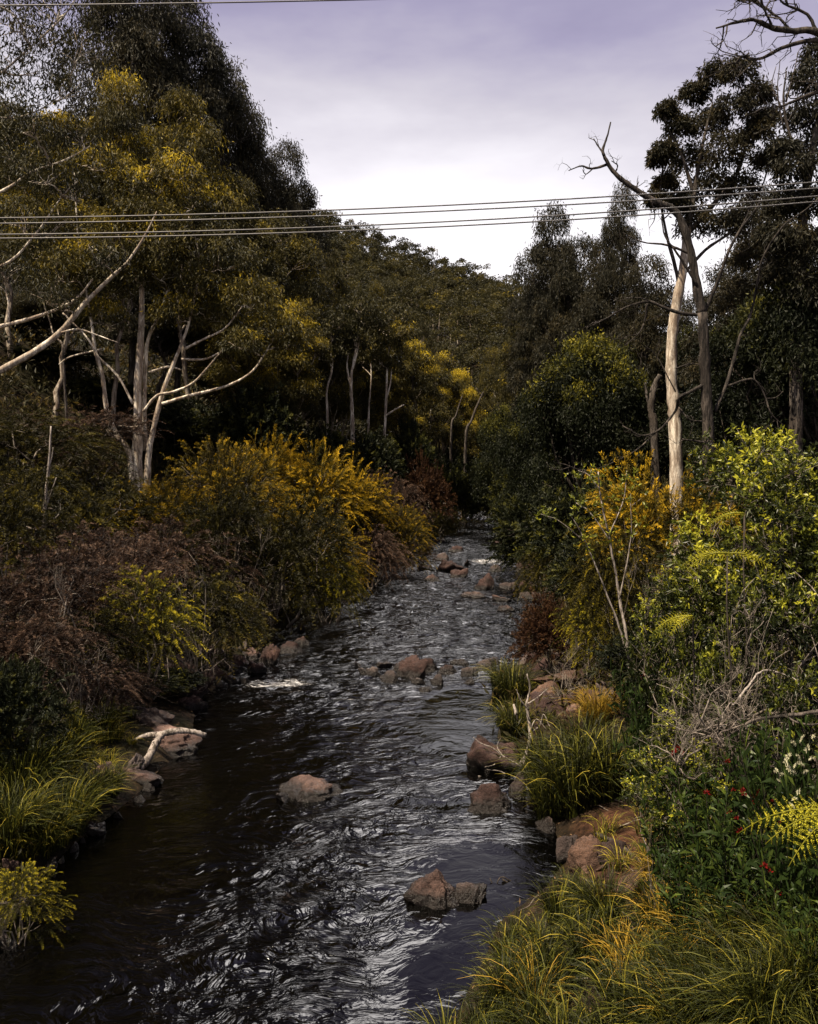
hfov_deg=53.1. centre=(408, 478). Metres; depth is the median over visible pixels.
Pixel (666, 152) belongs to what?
gum tree
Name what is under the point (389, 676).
stone
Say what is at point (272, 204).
gum tree
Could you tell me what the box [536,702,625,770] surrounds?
grass tussock
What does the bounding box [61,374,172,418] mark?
shrub
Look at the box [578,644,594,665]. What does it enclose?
rock
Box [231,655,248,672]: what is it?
stone
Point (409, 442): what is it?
shrub
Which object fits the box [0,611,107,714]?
shrub
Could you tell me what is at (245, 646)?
stone
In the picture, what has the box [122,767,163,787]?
rock
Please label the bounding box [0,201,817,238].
power cable
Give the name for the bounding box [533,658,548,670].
rock
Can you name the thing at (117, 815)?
stone
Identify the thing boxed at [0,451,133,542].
shrub
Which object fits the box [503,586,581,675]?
shrub
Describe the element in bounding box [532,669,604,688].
rock slab
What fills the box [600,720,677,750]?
grass tussock
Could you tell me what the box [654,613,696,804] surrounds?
fern
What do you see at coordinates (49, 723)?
grass tussock
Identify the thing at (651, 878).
dry bush
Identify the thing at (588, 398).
round tree
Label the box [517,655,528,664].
stone
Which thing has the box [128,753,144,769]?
rock
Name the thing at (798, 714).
dead branch
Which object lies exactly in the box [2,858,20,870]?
rock
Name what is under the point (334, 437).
shrub
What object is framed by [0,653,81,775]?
shrub
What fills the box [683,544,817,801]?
shrub
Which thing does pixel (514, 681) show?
grass tussock
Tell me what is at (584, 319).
gum tree
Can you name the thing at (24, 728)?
dry bush
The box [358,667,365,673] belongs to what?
stone
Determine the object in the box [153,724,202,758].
rock slab
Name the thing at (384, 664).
stone
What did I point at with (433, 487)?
shrub
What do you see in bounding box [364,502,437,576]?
shrub
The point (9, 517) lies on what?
shrub
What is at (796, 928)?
leafy plant
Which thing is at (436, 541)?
rock
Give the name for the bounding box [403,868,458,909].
boulder
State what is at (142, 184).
gum tree
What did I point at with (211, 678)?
rock ledge
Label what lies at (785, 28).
bare tree
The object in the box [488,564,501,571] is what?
stone
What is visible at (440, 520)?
shrub
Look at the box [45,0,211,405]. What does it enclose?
gum tree
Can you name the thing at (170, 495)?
shrub
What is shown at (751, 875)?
flowering plant
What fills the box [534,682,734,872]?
bank grass
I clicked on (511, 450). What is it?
dark tree
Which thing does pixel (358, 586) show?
dry bush
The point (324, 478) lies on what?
shrub
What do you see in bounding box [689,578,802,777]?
dry bush
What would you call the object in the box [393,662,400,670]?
stone
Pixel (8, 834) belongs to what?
grass tussock
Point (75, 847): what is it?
stone
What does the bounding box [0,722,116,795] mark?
grass tussock
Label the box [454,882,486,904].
rock
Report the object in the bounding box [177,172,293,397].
gum tree
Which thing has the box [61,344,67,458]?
dead tree
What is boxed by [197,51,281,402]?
gum tree
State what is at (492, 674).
grass tussock
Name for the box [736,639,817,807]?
shrub
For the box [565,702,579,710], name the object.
rock slab
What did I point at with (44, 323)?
gum tree
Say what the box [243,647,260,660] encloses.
stone
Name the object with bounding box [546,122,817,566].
dead tree
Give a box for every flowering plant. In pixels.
[607,659,689,803]
[636,733,734,900]
[645,759,817,906]
[723,837,817,935]
[731,712,817,933]
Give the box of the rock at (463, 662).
[450,659,468,665]
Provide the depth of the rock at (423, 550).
64.35 m
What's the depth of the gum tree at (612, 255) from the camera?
55.38 m
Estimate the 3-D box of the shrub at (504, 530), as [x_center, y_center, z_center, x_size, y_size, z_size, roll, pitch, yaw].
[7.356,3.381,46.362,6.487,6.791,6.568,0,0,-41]
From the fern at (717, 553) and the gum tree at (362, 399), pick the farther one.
the gum tree at (362, 399)
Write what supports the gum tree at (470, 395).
on the terrain at (126, 748)
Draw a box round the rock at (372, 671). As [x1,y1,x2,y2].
[365,666,379,675]
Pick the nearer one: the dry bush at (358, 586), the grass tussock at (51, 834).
the grass tussock at (51, 834)
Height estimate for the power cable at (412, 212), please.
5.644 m
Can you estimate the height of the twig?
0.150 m
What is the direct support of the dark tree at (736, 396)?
on the terrain at (126, 748)
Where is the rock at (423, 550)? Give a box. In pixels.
[411,542,431,554]
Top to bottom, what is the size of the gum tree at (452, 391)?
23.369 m
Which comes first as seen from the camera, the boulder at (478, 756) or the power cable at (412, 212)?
the power cable at (412, 212)
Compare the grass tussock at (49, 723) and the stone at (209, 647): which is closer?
the grass tussock at (49, 723)
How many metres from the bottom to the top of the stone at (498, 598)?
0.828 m
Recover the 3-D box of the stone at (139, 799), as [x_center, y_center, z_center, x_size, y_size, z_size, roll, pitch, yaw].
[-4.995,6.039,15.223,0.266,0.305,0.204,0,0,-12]
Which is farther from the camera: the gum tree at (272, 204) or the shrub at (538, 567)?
the gum tree at (272, 204)
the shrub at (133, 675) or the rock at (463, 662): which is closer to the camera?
the shrub at (133, 675)
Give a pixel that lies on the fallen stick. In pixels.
(625, 849)
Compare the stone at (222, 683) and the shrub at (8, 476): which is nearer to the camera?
the stone at (222, 683)
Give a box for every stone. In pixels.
[46,856,57,868]
[58,856,64,863]
[70,841,78,852]
[86,821,105,835]
[114,811,122,817]
[133,795,144,802]
[142,783,154,791]
[195,645,213,665]
[204,665,223,679]
[213,679,227,687]
[214,648,234,670]
[224,673,240,682]
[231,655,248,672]
[238,639,248,653]
[239,678,249,683]
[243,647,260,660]
[247,660,266,672]
[259,644,279,664]
[280,641,301,653]
[294,636,309,645]
[296,624,310,630]
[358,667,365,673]
[376,661,391,667]
[379,670,397,682]
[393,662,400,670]
[409,677,424,684]
[417,564,435,570]
[419,686,431,691]
[423,574,441,581]
[433,552,448,560]
[437,665,457,674]
[448,545,464,551]
[450,568,468,577]
[461,591,485,598]
[465,678,474,684]
[475,659,492,670]
[485,657,499,664]
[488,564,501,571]
[492,595,511,601]
[497,605,514,611]
[516,562,532,571]
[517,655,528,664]
[519,581,539,589]
[533,719,543,733]
[556,658,569,672]
[581,866,588,874]
[595,864,607,871]
[606,870,614,879]
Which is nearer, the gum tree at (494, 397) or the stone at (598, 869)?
the stone at (598, 869)
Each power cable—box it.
[0,0,357,5]
[0,181,817,218]
[0,187,817,223]
[0,195,817,234]
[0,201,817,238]
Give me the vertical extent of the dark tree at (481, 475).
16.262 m
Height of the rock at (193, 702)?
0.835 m
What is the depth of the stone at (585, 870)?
11.24 m
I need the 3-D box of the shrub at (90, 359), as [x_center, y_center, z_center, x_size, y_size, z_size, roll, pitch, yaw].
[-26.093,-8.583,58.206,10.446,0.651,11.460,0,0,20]
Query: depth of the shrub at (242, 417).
56.30 m
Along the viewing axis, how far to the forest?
279.28 m
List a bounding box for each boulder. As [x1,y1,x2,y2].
[278,774,343,802]
[396,654,427,677]
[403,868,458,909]
[466,735,520,772]
[467,783,511,813]
[474,573,493,589]
[523,642,551,657]
[566,834,601,872]
[611,865,646,900]
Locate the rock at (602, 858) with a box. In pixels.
[596,840,629,863]
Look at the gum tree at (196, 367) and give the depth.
71.17 m
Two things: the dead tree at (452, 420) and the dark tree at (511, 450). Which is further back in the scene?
the dead tree at (452, 420)
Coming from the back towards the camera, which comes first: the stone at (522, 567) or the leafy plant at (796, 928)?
the stone at (522, 567)
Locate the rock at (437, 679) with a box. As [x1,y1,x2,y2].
[430,674,443,684]
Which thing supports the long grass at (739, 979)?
on the terrain at (126, 748)
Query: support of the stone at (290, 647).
in the river
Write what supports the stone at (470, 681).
in the river
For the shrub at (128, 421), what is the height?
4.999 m
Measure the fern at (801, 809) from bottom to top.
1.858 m
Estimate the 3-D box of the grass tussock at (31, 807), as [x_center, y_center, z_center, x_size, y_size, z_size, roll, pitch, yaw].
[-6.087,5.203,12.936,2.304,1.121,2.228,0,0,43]
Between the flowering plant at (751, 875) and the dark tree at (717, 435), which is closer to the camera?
the flowering plant at (751, 875)
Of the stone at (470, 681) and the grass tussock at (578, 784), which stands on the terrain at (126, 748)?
the grass tussock at (578, 784)
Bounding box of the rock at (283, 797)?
[275,792,288,802]
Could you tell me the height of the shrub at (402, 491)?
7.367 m
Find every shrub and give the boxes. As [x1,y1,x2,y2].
[0,345,124,366]
[0,401,143,478]
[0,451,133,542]
[0,471,86,611]
[0,516,169,609]
[0,525,201,672]
[0,539,142,733]
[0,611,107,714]
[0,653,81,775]
[0,858,75,949]
[6,457,185,552]
[12,403,172,489]
[16,606,153,696]
[42,658,170,715]
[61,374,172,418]
[78,562,213,699]
[91,512,266,617]
[93,460,218,561]
[102,664,210,698]
[113,562,282,678]
[131,387,265,469]
[143,485,280,611]
[159,433,308,561]
[190,424,318,536]
[198,367,324,497]
[198,477,371,637]
[250,488,377,610]
[260,436,378,554]
[283,542,372,625]
[303,423,366,519]
[322,504,396,573]
[330,453,403,546]
[332,420,409,517]
[349,523,417,590]
[352,466,434,542]
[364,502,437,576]
[386,410,440,485]
[398,540,441,561]
[399,444,460,538]
[419,503,466,542]
[421,457,489,531]
[461,493,494,526]
[481,467,526,525]
[481,480,557,584]
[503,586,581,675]
[507,544,561,602]
[509,460,653,604]
[534,524,663,625]
[544,517,671,680]
[549,590,620,690]
[563,447,766,616]
[582,615,704,715]
[617,706,748,876]
[621,594,752,807]
[625,554,767,749]
[651,623,806,817]
[657,419,817,774]
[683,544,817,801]
[712,433,817,779]
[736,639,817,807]
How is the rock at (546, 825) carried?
on the terrain at (126, 748)
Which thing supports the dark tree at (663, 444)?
on the terrain at (126, 748)
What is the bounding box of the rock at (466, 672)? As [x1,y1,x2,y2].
[461,667,477,676]
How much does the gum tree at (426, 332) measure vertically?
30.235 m
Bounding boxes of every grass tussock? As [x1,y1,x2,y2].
[0,715,65,764]
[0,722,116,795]
[0,730,91,809]
[0,766,96,847]
[0,775,75,860]
[7,799,96,855]
[13,702,87,751]
[17,767,131,841]
[41,758,131,813]
[42,704,113,756]
[68,697,136,740]
[84,758,143,798]
[470,656,531,691]
[472,660,549,705]
[474,694,546,741]
[485,721,609,800]
[488,722,637,818]
[497,764,603,824]
[528,715,657,804]
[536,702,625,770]
[559,686,624,726]
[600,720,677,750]
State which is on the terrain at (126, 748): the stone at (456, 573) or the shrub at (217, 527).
the shrub at (217, 527)
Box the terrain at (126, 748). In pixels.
[0,134,817,1023]
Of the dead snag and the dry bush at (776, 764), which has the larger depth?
the dead snag
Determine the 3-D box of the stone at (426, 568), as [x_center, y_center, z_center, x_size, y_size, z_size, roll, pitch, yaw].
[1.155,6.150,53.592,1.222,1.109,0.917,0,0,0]
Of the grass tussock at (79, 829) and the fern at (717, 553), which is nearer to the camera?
the fern at (717, 553)
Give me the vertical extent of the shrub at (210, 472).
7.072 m
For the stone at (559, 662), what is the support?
on the terrain at (126, 748)
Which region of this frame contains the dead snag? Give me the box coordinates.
[41,426,60,608]
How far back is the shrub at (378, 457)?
68.60 m
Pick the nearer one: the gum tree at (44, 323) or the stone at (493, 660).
the stone at (493, 660)
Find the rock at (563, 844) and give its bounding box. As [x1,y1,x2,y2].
[556,834,577,865]
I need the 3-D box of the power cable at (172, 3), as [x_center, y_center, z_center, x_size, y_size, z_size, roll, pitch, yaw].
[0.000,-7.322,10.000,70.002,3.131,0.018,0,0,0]
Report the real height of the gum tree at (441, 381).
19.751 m
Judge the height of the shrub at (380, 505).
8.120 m
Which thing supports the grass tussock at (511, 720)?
on the terrain at (126, 748)
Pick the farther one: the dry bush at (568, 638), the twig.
the dry bush at (568, 638)
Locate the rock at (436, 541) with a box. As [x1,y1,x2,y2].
[429,539,446,543]
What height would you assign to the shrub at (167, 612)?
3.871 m
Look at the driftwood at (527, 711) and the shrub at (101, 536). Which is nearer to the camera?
the driftwood at (527, 711)
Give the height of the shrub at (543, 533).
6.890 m
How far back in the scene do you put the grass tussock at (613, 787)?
14.00 m
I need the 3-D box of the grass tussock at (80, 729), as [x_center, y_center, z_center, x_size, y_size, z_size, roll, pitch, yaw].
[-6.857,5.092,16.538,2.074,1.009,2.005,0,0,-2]
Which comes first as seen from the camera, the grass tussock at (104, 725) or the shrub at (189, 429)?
the grass tussock at (104, 725)
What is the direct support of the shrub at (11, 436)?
on the terrain at (126, 748)
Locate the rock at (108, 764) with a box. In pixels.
[90,761,122,786]
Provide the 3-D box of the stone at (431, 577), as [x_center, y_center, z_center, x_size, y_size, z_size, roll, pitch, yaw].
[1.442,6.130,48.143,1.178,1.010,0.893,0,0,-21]
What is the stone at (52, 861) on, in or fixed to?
on the terrain at (126, 748)
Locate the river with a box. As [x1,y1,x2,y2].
[0,511,560,1023]
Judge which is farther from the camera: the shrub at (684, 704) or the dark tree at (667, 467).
the dark tree at (667, 467)
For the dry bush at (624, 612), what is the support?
on the terrain at (126, 748)
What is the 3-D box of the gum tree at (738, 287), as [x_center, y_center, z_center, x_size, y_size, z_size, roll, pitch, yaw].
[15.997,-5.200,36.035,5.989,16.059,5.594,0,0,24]
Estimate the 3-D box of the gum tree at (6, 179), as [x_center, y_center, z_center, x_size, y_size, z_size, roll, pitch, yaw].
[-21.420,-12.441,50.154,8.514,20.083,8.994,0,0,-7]
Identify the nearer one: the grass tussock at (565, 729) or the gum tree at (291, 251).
the grass tussock at (565, 729)
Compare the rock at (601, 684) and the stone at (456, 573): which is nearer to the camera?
the rock at (601, 684)
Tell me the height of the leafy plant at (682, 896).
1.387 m
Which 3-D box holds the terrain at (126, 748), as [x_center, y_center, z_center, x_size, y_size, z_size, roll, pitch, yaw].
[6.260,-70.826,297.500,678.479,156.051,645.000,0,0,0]
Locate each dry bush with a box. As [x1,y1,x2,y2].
[0,638,66,753]
[25,549,110,741]
[153,552,232,699]
[206,517,291,638]
[326,527,373,604]
[531,580,590,659]
[538,637,594,701]
[595,543,657,683]
[621,823,670,932]
[629,560,671,722]
[629,670,723,785]
[647,657,769,764]
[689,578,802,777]
[733,705,817,861]
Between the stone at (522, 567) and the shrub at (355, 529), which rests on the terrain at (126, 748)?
the shrub at (355, 529)
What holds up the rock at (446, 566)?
in the river
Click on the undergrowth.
(12, 403)
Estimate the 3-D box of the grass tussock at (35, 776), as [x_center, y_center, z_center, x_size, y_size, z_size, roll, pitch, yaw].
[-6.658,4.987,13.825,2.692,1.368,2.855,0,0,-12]
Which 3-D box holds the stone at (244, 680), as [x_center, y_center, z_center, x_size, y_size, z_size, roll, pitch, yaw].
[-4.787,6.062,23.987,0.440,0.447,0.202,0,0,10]
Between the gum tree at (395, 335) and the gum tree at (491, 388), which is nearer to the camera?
the gum tree at (395, 335)
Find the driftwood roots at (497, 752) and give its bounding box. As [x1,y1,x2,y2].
[473,737,520,776]
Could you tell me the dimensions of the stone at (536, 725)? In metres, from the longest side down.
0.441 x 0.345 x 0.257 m
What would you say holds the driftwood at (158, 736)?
on the terrain at (126, 748)
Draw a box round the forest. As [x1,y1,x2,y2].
[0,102,663,496]
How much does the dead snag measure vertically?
5.840 m
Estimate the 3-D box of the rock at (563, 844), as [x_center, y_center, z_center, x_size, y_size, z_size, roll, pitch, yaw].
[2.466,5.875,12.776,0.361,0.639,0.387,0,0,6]
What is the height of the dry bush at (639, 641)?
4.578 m
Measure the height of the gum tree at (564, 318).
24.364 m
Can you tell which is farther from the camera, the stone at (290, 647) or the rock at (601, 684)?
the stone at (290, 647)
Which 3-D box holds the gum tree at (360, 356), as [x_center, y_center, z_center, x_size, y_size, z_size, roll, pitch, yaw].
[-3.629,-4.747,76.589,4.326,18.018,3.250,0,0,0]
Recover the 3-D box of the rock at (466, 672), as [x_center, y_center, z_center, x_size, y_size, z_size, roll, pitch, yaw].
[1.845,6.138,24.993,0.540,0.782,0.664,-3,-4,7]
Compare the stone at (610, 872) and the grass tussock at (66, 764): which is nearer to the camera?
the stone at (610, 872)
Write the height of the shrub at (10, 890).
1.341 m
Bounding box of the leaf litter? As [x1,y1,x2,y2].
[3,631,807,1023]
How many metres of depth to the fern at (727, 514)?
10.28 m
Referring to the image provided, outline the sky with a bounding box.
[0,0,817,335]
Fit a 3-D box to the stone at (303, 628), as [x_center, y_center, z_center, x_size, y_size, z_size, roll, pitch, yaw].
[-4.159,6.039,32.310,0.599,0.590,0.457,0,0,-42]
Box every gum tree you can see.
[0,0,156,373]
[0,95,49,358]
[0,108,123,420]
[0,133,314,494]
[0,294,113,342]
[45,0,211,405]
[54,62,164,439]
[97,272,203,399]
[121,0,250,416]
[131,82,254,455]
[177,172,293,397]
[189,336,259,452]
[196,275,320,499]
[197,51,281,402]
[224,207,337,378]
[230,120,293,445]
[243,299,335,488]
[260,134,337,429]
[298,312,366,444]
[305,280,333,438]
[309,308,358,436]
[315,287,392,447]
[317,308,393,443]
[318,246,354,369]
[350,334,390,449]
[354,327,419,438]
[363,300,423,465]
[364,279,394,393]
[383,339,449,445]
[389,338,441,431]
[408,318,438,413]
[417,350,474,513]
[424,362,453,506]
[440,367,492,516]
[474,346,503,425]
[479,365,508,407]
[486,393,527,441]
[493,316,525,407]
[498,264,549,474]
[510,200,583,394]
[532,229,601,483]
[558,265,639,349]
[588,178,643,334]
[605,249,697,466]
[640,50,783,568]
[668,254,765,514]
[704,183,816,375]
[747,36,817,544]
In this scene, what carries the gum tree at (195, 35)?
on the terrain at (126, 748)
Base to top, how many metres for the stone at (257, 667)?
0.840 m
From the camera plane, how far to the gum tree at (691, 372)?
39.77 m
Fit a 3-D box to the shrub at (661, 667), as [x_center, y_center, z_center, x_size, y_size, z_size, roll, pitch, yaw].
[4.287,3.626,12.569,1.934,4.038,1.892,0,0,37]
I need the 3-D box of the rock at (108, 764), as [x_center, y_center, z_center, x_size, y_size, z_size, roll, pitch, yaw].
[-5.755,5.860,15.667,0.713,0.879,0.607,0,0,-28]
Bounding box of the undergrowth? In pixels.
[0,185,816,929]
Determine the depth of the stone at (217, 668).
24.09 m
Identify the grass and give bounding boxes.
[0,704,143,860]
[399,857,817,1023]
[458,838,765,1023]
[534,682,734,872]
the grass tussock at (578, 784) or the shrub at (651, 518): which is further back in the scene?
the shrub at (651, 518)
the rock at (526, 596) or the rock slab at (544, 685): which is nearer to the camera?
the rock slab at (544, 685)
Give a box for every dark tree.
[426,411,476,471]
[437,428,487,518]
[465,399,543,503]
[490,384,567,519]
[610,332,689,483]
[642,320,735,490]
[678,291,817,540]
[681,370,808,515]
[721,252,817,490]
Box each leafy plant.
[652,807,758,948]
[697,699,817,885]
[751,878,817,976]
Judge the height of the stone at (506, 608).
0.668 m
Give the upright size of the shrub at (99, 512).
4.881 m
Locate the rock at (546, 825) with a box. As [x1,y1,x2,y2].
[535,816,555,833]
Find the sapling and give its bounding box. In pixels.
[534,460,648,719]
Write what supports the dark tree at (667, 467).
on the terrain at (126, 748)
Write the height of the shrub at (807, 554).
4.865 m
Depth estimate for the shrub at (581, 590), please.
19.52 m
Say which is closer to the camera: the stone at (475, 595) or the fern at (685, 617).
the fern at (685, 617)
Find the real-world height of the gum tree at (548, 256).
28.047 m
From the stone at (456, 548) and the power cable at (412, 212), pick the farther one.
the stone at (456, 548)
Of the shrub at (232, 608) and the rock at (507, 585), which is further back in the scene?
the rock at (507, 585)
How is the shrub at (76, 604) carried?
on the terrain at (126, 748)
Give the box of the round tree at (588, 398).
[516,324,664,513]
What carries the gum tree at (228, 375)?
on the terrain at (126, 748)
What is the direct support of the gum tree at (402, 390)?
on the terrain at (126, 748)
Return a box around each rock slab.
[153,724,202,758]
[529,681,562,705]
[529,690,576,723]
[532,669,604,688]
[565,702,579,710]
[579,689,601,709]
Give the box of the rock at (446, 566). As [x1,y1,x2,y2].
[436,559,464,571]
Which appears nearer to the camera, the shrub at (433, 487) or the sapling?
the sapling
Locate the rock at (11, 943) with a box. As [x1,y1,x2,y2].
[0,933,17,949]
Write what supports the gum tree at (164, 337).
on the terrain at (126, 748)
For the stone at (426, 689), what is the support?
in the river
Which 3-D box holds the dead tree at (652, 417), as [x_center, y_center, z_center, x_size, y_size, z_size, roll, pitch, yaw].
[11.346,-0.461,38.031,0.838,8.790,0.492,0,0,15]
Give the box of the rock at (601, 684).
[595,681,613,694]
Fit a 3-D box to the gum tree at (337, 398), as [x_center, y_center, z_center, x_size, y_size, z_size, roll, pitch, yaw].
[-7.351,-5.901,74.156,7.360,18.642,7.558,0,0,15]
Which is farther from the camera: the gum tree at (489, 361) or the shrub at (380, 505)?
the gum tree at (489, 361)
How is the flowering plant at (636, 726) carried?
on the terrain at (126, 748)
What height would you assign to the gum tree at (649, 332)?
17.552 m
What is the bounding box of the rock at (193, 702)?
[177,695,208,710]
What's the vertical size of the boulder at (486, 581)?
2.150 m
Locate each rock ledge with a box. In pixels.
[131,706,174,726]
[155,653,214,694]
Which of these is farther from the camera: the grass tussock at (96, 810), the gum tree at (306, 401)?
the gum tree at (306, 401)
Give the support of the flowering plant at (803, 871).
on the terrain at (126, 748)
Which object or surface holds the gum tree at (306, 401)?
on the terrain at (126, 748)
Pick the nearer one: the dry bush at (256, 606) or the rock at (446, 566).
the dry bush at (256, 606)
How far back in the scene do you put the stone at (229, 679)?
24.09 m
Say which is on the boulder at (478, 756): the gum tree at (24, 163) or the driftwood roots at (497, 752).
the driftwood roots at (497, 752)
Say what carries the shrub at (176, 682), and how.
on the terrain at (126, 748)
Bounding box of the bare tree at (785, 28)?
[703,0,817,147]
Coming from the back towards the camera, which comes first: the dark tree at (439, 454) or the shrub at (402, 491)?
the dark tree at (439, 454)
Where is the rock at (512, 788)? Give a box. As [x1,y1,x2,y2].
[508,769,525,799]
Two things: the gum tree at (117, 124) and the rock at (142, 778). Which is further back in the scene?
the gum tree at (117, 124)
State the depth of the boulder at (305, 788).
15.48 m
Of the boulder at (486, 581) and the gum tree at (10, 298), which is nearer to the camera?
the boulder at (486, 581)
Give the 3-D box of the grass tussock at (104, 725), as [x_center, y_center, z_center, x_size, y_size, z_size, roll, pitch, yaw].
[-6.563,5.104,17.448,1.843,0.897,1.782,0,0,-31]
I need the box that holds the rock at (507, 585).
[499,582,515,589]
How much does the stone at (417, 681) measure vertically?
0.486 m
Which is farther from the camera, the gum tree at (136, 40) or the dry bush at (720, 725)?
the gum tree at (136, 40)
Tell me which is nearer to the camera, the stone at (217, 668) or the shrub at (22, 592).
the shrub at (22, 592)
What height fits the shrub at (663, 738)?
2.350 m
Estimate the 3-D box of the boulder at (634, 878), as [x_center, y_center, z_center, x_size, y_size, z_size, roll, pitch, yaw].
[2.817,5.249,10.474,0.436,0.719,0.619,0,0,42]
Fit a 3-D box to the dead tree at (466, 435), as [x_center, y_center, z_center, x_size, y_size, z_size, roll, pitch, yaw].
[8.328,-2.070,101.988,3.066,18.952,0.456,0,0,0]
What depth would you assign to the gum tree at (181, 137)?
61.08 m
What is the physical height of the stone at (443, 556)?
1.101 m
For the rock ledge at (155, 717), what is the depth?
18.84 m
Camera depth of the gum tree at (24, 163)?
29.93 m
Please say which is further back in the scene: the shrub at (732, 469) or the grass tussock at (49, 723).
the grass tussock at (49, 723)
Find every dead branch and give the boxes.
[716,709,817,746]
[732,669,803,705]
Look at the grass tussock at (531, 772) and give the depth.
15.33 m
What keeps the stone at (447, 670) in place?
in the river
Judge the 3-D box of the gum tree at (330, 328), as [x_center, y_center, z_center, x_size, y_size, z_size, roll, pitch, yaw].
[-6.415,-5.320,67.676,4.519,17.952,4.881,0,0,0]
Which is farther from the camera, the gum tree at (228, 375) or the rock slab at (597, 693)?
the gum tree at (228, 375)
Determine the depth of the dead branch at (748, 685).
9.36 m
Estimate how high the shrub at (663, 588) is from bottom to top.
3.853 m
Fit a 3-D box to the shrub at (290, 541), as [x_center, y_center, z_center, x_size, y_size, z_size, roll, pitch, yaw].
[-5.006,3.335,32.972,7.325,6.822,7.017,0,0,43]
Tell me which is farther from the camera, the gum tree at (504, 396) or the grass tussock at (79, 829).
the gum tree at (504, 396)
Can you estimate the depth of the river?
13.10 m
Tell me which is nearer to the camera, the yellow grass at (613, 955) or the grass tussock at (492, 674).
the yellow grass at (613, 955)
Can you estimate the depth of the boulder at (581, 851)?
11.49 m
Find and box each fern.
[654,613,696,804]
[680,548,773,832]
[707,509,749,746]
[738,796,817,866]
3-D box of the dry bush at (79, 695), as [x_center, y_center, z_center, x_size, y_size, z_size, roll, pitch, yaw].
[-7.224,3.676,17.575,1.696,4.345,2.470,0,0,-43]
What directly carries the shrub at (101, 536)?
on the terrain at (126, 748)
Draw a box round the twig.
[490,876,510,882]
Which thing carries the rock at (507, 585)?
in the river
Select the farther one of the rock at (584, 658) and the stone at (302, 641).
the stone at (302, 641)
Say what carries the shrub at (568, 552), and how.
on the terrain at (126, 748)
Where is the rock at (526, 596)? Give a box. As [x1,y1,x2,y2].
[518,591,542,598]
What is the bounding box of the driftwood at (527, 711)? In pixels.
[513,674,550,766]
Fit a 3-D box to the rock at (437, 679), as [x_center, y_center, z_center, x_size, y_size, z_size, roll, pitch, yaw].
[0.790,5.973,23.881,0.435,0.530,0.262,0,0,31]
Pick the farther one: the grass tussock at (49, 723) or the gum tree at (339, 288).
the gum tree at (339, 288)
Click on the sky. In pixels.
(390, 103)
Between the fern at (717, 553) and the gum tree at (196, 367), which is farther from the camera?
the gum tree at (196, 367)
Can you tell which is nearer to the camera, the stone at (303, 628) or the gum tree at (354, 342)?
the stone at (303, 628)
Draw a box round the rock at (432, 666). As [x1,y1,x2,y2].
[425,658,438,672]
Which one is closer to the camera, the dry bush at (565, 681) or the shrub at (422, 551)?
the dry bush at (565, 681)
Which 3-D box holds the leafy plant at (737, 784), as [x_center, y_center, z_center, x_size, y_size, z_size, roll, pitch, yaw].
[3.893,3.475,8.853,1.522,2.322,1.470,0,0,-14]
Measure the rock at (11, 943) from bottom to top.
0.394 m
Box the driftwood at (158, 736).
[132,727,205,769]
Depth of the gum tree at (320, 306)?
83.89 m
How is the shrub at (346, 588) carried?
on the terrain at (126, 748)
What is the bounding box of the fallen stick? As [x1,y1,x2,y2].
[595,832,646,864]
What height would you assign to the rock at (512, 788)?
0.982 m
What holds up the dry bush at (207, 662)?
on the terrain at (126, 748)
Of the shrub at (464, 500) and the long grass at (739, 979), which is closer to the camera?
the long grass at (739, 979)
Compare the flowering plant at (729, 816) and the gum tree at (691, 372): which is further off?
the gum tree at (691, 372)
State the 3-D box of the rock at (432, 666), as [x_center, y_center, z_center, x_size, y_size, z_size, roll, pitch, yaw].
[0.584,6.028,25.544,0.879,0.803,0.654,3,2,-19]
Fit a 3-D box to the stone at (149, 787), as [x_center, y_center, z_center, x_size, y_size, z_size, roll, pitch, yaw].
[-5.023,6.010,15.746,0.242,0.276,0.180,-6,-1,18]
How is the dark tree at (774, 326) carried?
on the terrain at (126, 748)
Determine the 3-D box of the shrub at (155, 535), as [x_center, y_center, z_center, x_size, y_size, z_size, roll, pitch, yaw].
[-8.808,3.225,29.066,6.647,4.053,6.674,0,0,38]
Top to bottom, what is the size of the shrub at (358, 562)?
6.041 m
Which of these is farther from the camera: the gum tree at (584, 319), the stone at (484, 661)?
the gum tree at (584, 319)
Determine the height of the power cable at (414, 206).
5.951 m
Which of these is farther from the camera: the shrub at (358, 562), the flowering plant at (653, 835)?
the shrub at (358, 562)
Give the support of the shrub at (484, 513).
on the terrain at (126, 748)
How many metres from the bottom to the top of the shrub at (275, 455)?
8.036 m
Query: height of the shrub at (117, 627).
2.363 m
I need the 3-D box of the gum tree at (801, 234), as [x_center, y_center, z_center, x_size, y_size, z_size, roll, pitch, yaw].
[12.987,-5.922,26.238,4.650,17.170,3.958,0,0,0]
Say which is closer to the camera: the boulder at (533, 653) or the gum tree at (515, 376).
the boulder at (533, 653)
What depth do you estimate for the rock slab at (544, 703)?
18.37 m
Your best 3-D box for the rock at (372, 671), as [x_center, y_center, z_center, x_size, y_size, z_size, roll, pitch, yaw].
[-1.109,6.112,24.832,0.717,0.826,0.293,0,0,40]
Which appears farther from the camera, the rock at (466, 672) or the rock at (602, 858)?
the rock at (466, 672)
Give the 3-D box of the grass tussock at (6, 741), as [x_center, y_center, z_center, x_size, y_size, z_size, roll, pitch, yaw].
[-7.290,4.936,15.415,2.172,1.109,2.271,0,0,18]
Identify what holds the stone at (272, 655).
on the terrain at (126, 748)
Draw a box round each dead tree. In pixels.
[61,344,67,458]
[450,396,462,513]
[464,386,486,525]
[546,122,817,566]
[644,374,662,552]
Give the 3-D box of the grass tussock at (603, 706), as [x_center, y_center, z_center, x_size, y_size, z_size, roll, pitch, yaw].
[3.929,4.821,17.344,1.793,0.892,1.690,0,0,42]
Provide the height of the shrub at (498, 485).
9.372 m
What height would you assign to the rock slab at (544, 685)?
0.771 m

